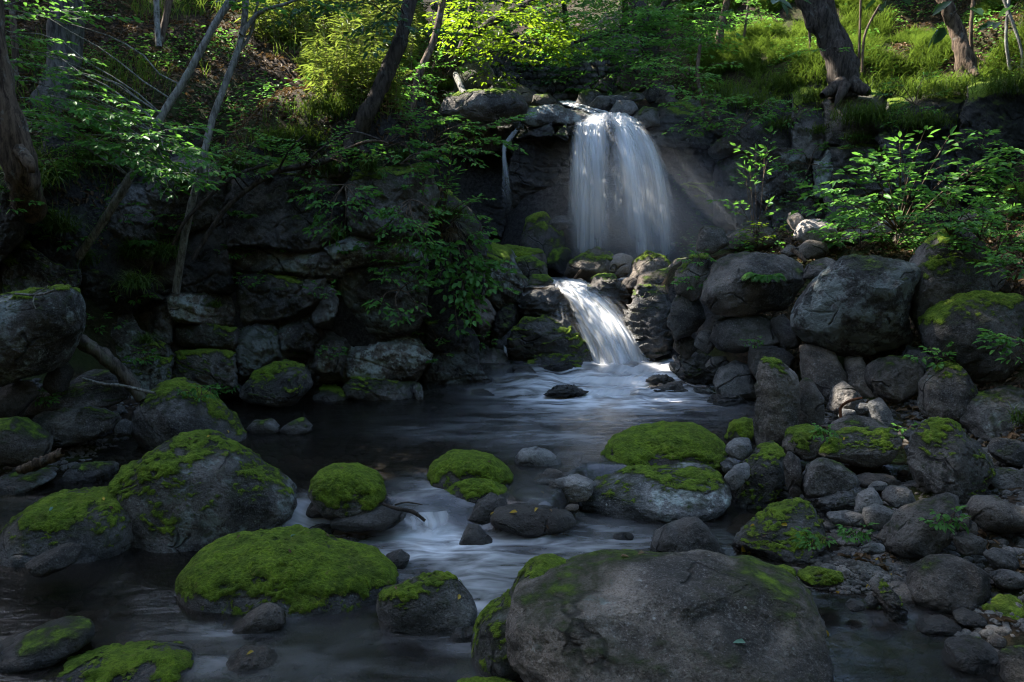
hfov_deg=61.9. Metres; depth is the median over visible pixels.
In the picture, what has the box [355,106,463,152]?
shrub
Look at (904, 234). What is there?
rock
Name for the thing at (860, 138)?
grass tuft
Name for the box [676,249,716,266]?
seedling
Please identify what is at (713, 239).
rock
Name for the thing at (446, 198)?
seedling
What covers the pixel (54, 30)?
tree
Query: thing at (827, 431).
seedling
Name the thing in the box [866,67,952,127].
shrub
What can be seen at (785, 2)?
branch
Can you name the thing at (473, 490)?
rock
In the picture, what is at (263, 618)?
rock
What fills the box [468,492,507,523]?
rock
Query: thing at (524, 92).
rock
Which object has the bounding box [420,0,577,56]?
tree
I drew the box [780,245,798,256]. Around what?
stone
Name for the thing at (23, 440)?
rock
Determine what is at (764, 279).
fern
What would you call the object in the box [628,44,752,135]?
sapling
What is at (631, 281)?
stone
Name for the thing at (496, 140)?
shrub
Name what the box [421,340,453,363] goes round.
seedling
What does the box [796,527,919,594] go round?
fine gravel
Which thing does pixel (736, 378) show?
rock
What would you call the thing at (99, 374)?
rock
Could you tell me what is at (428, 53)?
stem
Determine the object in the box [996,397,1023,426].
grass tuft
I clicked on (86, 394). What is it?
boulder
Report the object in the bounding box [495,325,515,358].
rock
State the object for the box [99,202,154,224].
seedling
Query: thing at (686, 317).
rock
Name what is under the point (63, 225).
grass tuft
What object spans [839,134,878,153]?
seedling
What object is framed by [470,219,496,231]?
seedling
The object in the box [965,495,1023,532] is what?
rock
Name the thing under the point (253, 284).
seedling
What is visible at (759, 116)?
shrub
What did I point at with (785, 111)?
shrub
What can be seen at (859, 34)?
stem
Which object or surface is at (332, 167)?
grass tuft
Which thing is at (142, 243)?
fern
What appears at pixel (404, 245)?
seedling
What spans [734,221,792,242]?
seedling
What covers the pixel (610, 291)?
rock
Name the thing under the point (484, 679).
stone
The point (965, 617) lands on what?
stone
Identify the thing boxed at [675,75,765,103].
grass tuft
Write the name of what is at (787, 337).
rock
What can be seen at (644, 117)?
rock
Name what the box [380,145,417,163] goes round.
grass tuft
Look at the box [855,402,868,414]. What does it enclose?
stone
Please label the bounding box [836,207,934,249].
ground cover
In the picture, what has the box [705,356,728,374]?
stone
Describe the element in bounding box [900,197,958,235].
ground cover
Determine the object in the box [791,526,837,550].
seedling
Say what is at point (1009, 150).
shrub
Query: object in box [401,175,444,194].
seedling
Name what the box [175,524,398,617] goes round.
boulder
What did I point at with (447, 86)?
grass tuft
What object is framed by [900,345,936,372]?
rock
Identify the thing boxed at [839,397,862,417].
twig
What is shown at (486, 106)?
boulder
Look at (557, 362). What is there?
boulder
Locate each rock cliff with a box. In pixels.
[0,122,527,401]
[449,98,718,239]
[696,78,1023,249]
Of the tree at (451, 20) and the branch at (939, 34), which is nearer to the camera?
the branch at (939, 34)
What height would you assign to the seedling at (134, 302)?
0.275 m
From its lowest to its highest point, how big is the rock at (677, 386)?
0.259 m
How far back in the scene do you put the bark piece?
5.89 m
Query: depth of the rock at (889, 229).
9.82 m
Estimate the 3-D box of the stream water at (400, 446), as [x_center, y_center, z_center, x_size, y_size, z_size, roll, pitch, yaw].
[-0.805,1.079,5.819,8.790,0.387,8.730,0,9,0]
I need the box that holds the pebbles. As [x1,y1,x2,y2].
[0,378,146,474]
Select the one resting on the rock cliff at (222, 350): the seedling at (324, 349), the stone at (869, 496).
the seedling at (324, 349)
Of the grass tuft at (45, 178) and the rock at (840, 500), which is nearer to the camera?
the rock at (840, 500)
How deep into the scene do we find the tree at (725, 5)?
14.23 m
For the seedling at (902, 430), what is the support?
on the gravel at (990, 629)
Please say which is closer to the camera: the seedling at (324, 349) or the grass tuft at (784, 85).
the seedling at (324, 349)
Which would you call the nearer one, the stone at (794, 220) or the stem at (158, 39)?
the stone at (794, 220)
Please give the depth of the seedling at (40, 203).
7.12 m
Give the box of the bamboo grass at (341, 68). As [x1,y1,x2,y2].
[235,0,429,122]
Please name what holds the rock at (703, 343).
on the boulder at (727, 334)
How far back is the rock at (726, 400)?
8.47 m
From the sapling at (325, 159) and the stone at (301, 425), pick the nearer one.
the stone at (301, 425)
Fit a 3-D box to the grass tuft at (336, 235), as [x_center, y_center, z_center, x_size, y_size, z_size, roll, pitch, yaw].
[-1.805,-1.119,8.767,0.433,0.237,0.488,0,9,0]
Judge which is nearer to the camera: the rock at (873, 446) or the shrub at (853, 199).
the rock at (873, 446)
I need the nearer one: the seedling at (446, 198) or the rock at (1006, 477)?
the rock at (1006, 477)
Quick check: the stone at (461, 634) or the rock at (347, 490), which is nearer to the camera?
the stone at (461, 634)
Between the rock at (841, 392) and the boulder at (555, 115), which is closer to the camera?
the rock at (841, 392)
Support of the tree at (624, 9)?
on the ground at (612, 230)
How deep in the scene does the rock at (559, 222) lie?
12.01 m
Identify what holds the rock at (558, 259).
on the plunge pool water at (558, 279)
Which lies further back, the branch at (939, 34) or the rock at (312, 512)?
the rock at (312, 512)
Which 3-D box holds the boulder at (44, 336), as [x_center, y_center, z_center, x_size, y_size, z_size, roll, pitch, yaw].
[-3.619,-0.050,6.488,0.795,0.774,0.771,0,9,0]
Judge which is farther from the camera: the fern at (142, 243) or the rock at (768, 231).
the rock at (768, 231)
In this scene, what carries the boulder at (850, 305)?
on the boulder at (821, 368)
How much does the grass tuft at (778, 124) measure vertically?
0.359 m
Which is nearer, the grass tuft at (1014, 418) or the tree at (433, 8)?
the grass tuft at (1014, 418)
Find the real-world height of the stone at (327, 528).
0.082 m
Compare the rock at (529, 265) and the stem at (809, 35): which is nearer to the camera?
the rock at (529, 265)
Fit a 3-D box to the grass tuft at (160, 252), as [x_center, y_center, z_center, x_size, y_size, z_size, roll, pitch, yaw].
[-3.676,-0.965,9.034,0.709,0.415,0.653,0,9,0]
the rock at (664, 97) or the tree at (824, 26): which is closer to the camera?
the tree at (824, 26)
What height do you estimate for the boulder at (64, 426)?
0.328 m
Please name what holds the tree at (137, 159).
on the rock cliff at (222, 350)
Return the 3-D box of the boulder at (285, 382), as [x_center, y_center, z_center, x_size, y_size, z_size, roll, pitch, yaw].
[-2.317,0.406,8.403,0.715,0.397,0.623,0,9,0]
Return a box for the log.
[77,334,146,402]
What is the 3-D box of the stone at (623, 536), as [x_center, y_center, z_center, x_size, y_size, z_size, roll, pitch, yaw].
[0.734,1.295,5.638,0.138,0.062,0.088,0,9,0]
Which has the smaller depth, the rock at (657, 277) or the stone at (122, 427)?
the stone at (122, 427)
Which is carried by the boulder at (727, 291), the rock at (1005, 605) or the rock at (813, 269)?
the rock at (813, 269)
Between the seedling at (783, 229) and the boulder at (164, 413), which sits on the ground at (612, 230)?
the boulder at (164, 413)
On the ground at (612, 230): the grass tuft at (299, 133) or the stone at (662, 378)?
the grass tuft at (299, 133)
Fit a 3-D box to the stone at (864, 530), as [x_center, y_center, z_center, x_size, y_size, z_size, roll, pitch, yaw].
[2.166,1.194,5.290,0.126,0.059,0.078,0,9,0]
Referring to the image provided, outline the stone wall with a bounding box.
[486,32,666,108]
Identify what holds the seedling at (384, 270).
on the rock cliff at (222, 350)
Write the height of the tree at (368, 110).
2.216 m
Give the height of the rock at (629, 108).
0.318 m
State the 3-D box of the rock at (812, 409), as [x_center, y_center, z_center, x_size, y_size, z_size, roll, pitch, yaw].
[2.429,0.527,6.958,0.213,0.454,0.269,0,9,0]
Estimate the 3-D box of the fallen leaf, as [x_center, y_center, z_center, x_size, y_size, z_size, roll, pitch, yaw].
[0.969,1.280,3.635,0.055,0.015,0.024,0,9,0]
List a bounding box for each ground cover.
[807,205,913,249]
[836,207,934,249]
[894,186,1003,234]
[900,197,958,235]
[930,195,1023,239]
[937,210,1023,258]
[970,172,1023,219]
[970,201,1023,244]
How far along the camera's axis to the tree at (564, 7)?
19.09 m
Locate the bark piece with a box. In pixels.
[15,448,64,474]
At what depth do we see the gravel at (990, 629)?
5.22 m
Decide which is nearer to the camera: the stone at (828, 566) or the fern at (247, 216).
the stone at (828, 566)
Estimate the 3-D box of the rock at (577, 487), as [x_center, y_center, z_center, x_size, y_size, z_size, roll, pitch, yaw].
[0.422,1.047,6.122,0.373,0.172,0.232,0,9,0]
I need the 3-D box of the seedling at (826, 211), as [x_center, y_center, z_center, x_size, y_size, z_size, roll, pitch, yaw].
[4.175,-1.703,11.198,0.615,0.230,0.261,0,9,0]
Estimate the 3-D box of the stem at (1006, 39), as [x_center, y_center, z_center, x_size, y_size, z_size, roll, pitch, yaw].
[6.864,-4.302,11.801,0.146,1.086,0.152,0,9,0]
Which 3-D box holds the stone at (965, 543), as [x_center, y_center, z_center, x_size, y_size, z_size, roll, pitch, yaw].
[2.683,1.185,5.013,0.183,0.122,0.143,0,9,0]
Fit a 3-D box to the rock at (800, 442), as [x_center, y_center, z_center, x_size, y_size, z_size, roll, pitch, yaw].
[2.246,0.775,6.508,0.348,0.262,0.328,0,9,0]
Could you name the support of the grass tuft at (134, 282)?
on the rock cliff at (222, 350)
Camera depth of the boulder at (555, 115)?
12.15 m
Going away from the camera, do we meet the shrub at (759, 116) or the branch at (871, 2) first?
the branch at (871, 2)
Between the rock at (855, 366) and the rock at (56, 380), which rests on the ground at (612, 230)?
the rock at (855, 366)
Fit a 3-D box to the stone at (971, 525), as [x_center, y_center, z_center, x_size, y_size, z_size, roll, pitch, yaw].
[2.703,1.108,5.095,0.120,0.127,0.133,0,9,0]
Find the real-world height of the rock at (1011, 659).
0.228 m
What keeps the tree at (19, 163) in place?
on the rock cliff at (222, 350)
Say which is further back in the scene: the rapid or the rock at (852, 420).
the rock at (852, 420)
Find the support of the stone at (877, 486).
on the rock at (840, 500)
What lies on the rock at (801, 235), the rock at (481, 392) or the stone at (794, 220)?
the stone at (794, 220)
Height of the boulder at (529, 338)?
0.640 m
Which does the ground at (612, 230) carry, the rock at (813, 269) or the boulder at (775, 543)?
the boulder at (775, 543)
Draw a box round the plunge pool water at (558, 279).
[525,276,634,286]
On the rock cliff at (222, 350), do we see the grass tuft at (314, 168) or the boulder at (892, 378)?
the grass tuft at (314, 168)
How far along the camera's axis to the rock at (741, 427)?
6.83 m
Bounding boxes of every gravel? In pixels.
[754,399,1023,637]
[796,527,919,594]
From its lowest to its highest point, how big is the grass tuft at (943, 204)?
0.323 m
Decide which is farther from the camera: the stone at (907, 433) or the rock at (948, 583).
the stone at (907, 433)
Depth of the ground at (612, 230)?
11.27 m
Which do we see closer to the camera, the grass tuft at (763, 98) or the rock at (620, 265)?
the rock at (620, 265)
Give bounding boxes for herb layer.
[5,0,1023,256]
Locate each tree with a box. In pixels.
[0,0,47,223]
[4,0,235,259]
[28,0,85,121]
[172,0,362,293]
[265,0,465,172]
[372,0,518,58]
[385,0,478,38]
[414,0,596,87]
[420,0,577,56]
[456,0,661,49]
[500,0,750,94]
[509,0,663,33]
[596,0,709,25]
[655,0,782,77]
[779,0,871,107]
[936,0,978,76]
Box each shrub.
[32,123,114,177]
[185,134,282,178]
[282,138,356,184]
[287,184,383,248]
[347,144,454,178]
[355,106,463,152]
[362,271,440,327]
[373,199,452,265]
[397,62,446,104]
[402,44,490,95]
[410,213,520,336]
[428,112,536,167]
[702,97,781,136]
[750,98,821,127]
[770,141,831,189]
[790,125,1023,231]
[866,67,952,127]
[961,142,1023,188]
[965,250,1023,279]
[972,328,1023,364]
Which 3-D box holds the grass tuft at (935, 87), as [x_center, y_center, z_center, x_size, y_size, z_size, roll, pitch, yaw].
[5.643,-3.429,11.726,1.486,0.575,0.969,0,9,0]
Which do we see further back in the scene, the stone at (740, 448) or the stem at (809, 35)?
the stem at (809, 35)
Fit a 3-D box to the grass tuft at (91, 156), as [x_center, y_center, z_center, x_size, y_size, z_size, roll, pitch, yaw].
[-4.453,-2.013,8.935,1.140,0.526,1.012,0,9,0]
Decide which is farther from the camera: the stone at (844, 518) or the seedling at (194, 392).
the seedling at (194, 392)
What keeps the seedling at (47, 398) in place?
on the boulder at (86, 394)
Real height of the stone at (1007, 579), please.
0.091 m
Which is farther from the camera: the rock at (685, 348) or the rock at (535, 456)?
the rock at (685, 348)
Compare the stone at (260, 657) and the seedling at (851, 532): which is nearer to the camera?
the stone at (260, 657)
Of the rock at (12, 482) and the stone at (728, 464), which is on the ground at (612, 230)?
the rock at (12, 482)
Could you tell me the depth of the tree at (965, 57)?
11.84 m
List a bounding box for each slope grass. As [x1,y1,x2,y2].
[7,0,337,200]
[673,0,1023,100]
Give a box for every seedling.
[0,185,46,214]
[35,390,61,406]
[38,216,96,251]
[85,312,127,334]
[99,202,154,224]
[109,285,160,305]
[124,345,164,364]
[147,213,192,230]
[176,384,220,401]
[202,383,239,394]
[214,244,256,259]
[233,270,265,287]
[286,179,336,200]
[303,279,341,299]
[315,345,348,359]
[352,240,389,256]
[368,253,407,275]
[383,234,416,250]
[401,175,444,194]
[401,257,430,278]
[412,319,474,343]
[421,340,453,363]
[428,139,494,233]
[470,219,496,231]
[478,331,496,349]
[671,276,707,289]
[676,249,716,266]
[707,125,781,244]
[733,231,766,249]
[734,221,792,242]
[740,336,763,348]
[779,190,823,209]
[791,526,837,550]
[806,203,847,219]
[809,423,838,442]
[837,522,878,544]
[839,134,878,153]
[891,422,918,439]
[894,236,924,251]
[902,341,956,368]
[918,505,970,534]
[956,129,1002,149]
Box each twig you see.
[14,285,55,308]
[82,377,155,394]
[344,139,388,150]
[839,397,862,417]
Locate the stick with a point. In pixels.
(415, 513)
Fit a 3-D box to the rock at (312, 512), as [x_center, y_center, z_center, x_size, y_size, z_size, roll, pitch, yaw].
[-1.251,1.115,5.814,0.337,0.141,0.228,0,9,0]
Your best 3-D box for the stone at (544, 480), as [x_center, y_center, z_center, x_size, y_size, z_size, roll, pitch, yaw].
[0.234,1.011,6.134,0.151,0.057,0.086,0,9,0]
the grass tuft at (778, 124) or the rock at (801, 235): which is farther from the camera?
the grass tuft at (778, 124)
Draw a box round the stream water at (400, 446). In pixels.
[0,358,1004,681]
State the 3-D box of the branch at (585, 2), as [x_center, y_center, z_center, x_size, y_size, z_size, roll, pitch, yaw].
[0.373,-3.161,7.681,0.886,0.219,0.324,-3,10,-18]
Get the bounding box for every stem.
[8,0,18,91]
[153,0,161,48]
[161,0,172,46]
[406,0,445,120]
[742,0,749,42]
[808,32,810,50]
[858,0,861,68]
[861,4,879,71]
[969,0,974,52]
[1002,0,1023,73]
[1004,0,1011,69]
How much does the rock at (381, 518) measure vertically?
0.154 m
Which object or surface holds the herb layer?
on the ground at (612, 230)
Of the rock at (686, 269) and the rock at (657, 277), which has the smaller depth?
the rock at (686, 269)
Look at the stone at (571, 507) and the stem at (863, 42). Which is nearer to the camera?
the stone at (571, 507)
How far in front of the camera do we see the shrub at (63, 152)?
8.01 m
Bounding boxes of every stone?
[113,419,131,437]
[226,645,277,671]
[246,418,280,433]
[279,417,312,434]
[309,523,334,534]
[386,549,409,568]
[449,626,473,642]
[457,676,515,681]
[459,523,492,544]
[534,477,553,483]
[539,468,562,477]
[564,504,578,510]
[590,273,616,280]
[613,532,633,539]
[621,277,636,293]
[645,374,673,383]
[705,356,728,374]
[720,457,738,472]
[724,462,749,491]
[725,437,752,460]
[776,564,795,576]
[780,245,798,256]
[783,451,801,497]
[787,212,803,230]
[796,566,843,587]
[820,563,835,569]
[827,510,864,527]
[836,536,859,546]
[838,409,855,416]
[838,567,850,573]
[845,599,864,611]
[854,487,882,513]
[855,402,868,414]
[856,472,898,488]
[856,528,871,538]
[861,543,884,554]
[862,503,893,530]
[864,594,878,607]
[868,481,886,491]
[876,529,886,541]
[882,485,915,508]
[903,427,915,440]
[904,444,908,455]
[915,614,961,634]
[950,531,986,555]
[953,607,986,627]
[954,515,976,535]
[983,547,1019,570]
[988,569,1023,589]
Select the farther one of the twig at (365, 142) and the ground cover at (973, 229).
the twig at (365, 142)
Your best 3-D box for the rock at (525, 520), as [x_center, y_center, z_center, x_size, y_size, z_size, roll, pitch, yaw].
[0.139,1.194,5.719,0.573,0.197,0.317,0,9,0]
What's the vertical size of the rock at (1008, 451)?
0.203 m
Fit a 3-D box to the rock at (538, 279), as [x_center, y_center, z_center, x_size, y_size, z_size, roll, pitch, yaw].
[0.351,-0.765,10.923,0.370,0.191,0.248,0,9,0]
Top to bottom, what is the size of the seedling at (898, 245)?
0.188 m
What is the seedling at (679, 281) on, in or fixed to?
on the rock at (686, 269)
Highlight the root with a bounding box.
[790,247,806,262]
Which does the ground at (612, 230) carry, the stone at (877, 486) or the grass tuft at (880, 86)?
the grass tuft at (880, 86)
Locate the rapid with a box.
[420,512,442,526]
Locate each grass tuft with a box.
[0,151,75,199]
[27,201,97,241]
[33,133,107,205]
[62,239,114,269]
[64,99,134,129]
[65,125,119,169]
[82,137,157,179]
[105,233,158,263]
[106,263,170,298]
[125,329,160,347]
[137,233,189,264]
[150,158,228,197]
[183,146,260,173]
[208,296,222,307]
[225,115,338,154]
[269,86,388,122]
[293,147,359,182]
[295,157,331,172]
[324,225,356,242]
[342,150,391,177]
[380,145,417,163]
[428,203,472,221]
[431,76,454,92]
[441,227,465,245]
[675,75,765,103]
[706,84,793,111]
[731,66,826,102]
[761,113,793,134]
[785,81,827,107]
[806,119,833,134]
[816,94,909,129]
[838,127,876,145]
[861,69,927,97]
[866,102,959,133]
[873,67,971,100]
[907,67,1014,99]
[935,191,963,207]
[956,61,1023,99]
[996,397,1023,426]
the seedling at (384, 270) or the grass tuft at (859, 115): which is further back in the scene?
the grass tuft at (859, 115)
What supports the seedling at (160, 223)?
on the rock cliff at (222, 350)
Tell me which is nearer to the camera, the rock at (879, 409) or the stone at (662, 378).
the rock at (879, 409)
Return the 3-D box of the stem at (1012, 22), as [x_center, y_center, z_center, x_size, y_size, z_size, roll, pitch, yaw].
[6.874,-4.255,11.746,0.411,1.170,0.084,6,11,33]
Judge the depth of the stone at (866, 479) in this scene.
6.13 m
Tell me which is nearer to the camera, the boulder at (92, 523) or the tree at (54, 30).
the boulder at (92, 523)
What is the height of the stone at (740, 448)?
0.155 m
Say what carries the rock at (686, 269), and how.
on the rock at (686, 317)
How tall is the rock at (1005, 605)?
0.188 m
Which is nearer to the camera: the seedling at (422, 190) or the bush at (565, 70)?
the seedling at (422, 190)
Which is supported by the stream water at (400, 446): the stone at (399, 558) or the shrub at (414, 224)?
the stone at (399, 558)
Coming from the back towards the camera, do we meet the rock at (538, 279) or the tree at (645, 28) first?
the tree at (645, 28)
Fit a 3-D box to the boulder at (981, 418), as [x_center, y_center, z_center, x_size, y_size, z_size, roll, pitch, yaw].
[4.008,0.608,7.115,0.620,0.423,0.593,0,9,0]
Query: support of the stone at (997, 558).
on the gravel at (990, 629)
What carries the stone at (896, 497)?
on the gravel at (990, 629)
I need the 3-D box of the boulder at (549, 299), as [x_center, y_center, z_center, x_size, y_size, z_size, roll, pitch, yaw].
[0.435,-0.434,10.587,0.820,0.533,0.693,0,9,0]
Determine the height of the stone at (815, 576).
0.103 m
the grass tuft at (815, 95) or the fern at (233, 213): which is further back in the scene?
the grass tuft at (815, 95)
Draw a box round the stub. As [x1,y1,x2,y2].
[453,72,465,93]
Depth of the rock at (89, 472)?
6.16 m
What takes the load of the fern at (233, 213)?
attached to the rock cliff at (222, 350)
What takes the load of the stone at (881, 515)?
on the fine gravel at (855, 586)
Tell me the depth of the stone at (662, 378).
9.15 m
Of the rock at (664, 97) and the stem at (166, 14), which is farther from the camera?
the rock at (664, 97)
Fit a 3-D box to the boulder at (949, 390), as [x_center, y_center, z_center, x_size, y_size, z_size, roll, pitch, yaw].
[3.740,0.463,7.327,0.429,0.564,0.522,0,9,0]
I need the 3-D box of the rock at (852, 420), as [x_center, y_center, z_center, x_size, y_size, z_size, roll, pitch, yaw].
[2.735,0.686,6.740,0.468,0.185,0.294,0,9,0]
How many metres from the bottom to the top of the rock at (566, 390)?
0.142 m
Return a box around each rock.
[0,380,39,417]
[0,416,52,466]
[0,467,56,495]
[0,616,94,672]
[25,542,81,576]
[43,362,73,394]
[59,461,118,482]
[70,369,117,384]
[232,602,285,633]
[306,502,324,517]
[308,462,386,519]
[330,505,406,531]
[376,570,476,636]
[427,449,513,489]
[444,477,506,502]
[453,70,486,92]
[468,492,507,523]
[471,388,494,395]
[490,81,532,104]
[490,503,575,537]
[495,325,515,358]
[506,365,536,372]
[514,446,560,466]
[515,255,547,278]
[528,274,553,285]
[531,93,555,105]
[543,384,588,397]
[546,247,572,273]
[549,215,574,230]
[549,474,595,502]
[575,89,601,106]
[586,95,628,112]
[587,276,630,305]
[594,77,618,93]
[608,100,637,117]
[609,253,632,278]
[618,91,644,101]
[626,250,671,277]
[631,284,667,298]
[632,106,659,128]
[636,267,669,284]
[642,79,663,103]
[648,381,715,394]
[650,516,725,554]
[656,85,675,105]
[667,295,705,340]
[669,257,686,267]
[673,336,696,359]
[674,253,713,301]
[694,330,714,353]
[695,226,728,254]
[707,393,753,406]
[713,360,756,400]
[724,417,755,444]
[727,226,780,251]
[748,345,794,378]
[753,356,800,445]
[770,314,800,349]
[782,423,829,461]
[793,218,839,244]
[798,240,828,259]
[799,377,824,426]
[801,457,860,498]
[802,257,835,278]
[816,487,864,510]
[818,426,901,467]
[827,381,865,415]
[829,415,886,433]
[840,228,877,243]
[844,355,873,397]
[866,397,895,427]
[869,577,907,621]
[870,220,909,238]
[882,492,961,559]
[892,231,920,246]
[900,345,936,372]
[905,554,990,613]
[941,634,999,674]
[958,205,1000,226]
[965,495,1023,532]
[982,594,1023,619]
[988,437,1023,466]
[989,467,1023,488]
[998,645,1023,681]
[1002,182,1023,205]
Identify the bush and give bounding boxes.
[480,31,578,82]
[533,54,623,96]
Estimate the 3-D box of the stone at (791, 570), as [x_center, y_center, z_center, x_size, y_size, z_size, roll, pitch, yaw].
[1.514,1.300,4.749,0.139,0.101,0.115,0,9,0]
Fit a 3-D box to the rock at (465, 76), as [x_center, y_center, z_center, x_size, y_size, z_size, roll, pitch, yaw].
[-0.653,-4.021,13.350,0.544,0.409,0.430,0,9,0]
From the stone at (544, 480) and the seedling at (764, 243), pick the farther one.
the seedling at (764, 243)
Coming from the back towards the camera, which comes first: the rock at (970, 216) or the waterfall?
the waterfall
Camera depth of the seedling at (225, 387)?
8.39 m
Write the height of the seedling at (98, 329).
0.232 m
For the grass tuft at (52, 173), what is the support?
on the ground at (612, 230)
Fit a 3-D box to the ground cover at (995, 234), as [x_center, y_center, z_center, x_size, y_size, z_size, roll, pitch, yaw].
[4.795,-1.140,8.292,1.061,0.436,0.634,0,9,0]
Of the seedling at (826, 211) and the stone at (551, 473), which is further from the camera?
the seedling at (826, 211)
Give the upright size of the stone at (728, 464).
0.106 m
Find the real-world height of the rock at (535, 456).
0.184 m
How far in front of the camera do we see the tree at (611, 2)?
18.48 m
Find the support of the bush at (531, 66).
on the ground at (612, 230)
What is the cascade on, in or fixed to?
on the stream water at (400, 446)
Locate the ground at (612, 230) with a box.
[0,0,1023,646]
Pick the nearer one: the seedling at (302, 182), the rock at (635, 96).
the seedling at (302, 182)
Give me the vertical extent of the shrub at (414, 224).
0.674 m
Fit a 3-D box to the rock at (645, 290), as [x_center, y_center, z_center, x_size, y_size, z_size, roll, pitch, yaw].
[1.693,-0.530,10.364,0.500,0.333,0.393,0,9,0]
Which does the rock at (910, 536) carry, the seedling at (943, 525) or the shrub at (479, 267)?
the seedling at (943, 525)
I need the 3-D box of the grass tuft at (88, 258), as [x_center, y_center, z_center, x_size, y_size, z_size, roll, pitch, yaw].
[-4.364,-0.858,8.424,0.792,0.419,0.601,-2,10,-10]
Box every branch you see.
[567,0,595,7]
[742,0,809,15]
[864,0,911,10]
[928,0,983,47]
[974,0,1023,33]
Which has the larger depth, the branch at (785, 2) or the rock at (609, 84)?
the rock at (609, 84)
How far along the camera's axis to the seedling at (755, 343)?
8.38 m
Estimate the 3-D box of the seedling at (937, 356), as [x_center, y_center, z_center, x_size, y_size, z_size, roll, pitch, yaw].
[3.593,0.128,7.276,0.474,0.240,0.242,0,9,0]
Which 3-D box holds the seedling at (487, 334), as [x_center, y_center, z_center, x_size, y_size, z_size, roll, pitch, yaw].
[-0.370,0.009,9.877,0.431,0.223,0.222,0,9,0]
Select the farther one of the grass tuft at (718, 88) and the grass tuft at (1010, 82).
the grass tuft at (718, 88)
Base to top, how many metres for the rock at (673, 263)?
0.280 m
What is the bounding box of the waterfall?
[575,112,667,253]
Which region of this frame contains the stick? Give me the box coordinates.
[382,501,425,521]
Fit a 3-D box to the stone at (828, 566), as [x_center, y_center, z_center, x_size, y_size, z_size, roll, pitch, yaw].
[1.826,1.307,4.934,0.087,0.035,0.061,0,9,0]
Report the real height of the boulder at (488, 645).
0.674 m
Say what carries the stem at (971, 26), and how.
on the ground at (612, 230)
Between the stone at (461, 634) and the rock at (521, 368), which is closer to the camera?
the stone at (461, 634)
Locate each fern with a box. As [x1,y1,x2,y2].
[127,240,159,249]
[226,210,244,217]
[238,214,258,219]
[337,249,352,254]
[564,88,583,95]
[740,272,786,284]
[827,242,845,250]
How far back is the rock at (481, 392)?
8.88 m
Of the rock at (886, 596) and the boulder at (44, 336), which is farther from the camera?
the boulder at (44, 336)
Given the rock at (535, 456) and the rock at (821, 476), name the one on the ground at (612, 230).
the rock at (821, 476)
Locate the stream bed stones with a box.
[781,492,1005,652]
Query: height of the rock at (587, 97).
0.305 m
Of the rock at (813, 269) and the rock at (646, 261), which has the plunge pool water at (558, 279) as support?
the rock at (646, 261)
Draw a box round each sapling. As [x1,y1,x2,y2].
[171,121,379,260]
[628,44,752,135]
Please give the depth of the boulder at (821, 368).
7.90 m
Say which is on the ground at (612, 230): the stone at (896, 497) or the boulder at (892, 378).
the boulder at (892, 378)
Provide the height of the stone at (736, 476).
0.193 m
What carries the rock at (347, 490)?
in the stream water at (400, 446)
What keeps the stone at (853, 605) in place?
in the stream water at (400, 446)
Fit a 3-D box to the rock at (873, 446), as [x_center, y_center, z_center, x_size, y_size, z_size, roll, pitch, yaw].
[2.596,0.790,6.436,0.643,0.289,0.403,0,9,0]
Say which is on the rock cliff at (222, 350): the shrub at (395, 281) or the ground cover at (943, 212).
the shrub at (395, 281)
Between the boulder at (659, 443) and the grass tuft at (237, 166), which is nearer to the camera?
the boulder at (659, 443)
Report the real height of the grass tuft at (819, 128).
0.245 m
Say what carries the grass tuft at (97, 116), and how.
on the ground at (612, 230)
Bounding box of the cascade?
[553,279,655,395]
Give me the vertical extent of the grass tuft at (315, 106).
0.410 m
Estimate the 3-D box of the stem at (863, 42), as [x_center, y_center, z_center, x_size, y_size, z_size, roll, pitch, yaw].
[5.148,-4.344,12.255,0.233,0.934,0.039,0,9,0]
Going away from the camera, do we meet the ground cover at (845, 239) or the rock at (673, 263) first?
the ground cover at (845, 239)
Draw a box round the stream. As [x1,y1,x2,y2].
[560,101,615,115]
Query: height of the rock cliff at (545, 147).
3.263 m
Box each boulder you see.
[0,284,85,386]
[0,486,132,566]
[21,380,129,418]
[31,406,120,446]
[57,640,194,681]
[107,429,296,552]
[131,377,247,449]
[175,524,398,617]
[239,359,312,406]
[439,87,527,126]
[451,60,494,86]
[470,553,566,678]
[504,244,546,263]
[504,314,594,360]
[505,549,833,681]
[514,283,578,323]
[520,211,564,268]
[521,104,591,126]
[526,351,590,371]
[564,246,612,281]
[579,461,731,521]
[600,421,727,471]
[616,59,651,91]
[620,292,672,360]
[669,352,714,384]
[700,251,805,316]
[709,313,779,352]
[731,440,785,508]
[731,497,827,562]
[790,254,920,356]
[799,344,846,401]
[864,355,924,402]
[907,416,995,503]
[909,226,1005,325]
[917,290,1023,383]
[917,360,977,422]
[958,385,1023,440]
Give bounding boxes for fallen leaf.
[733,639,744,642]
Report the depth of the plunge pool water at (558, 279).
11.64 m

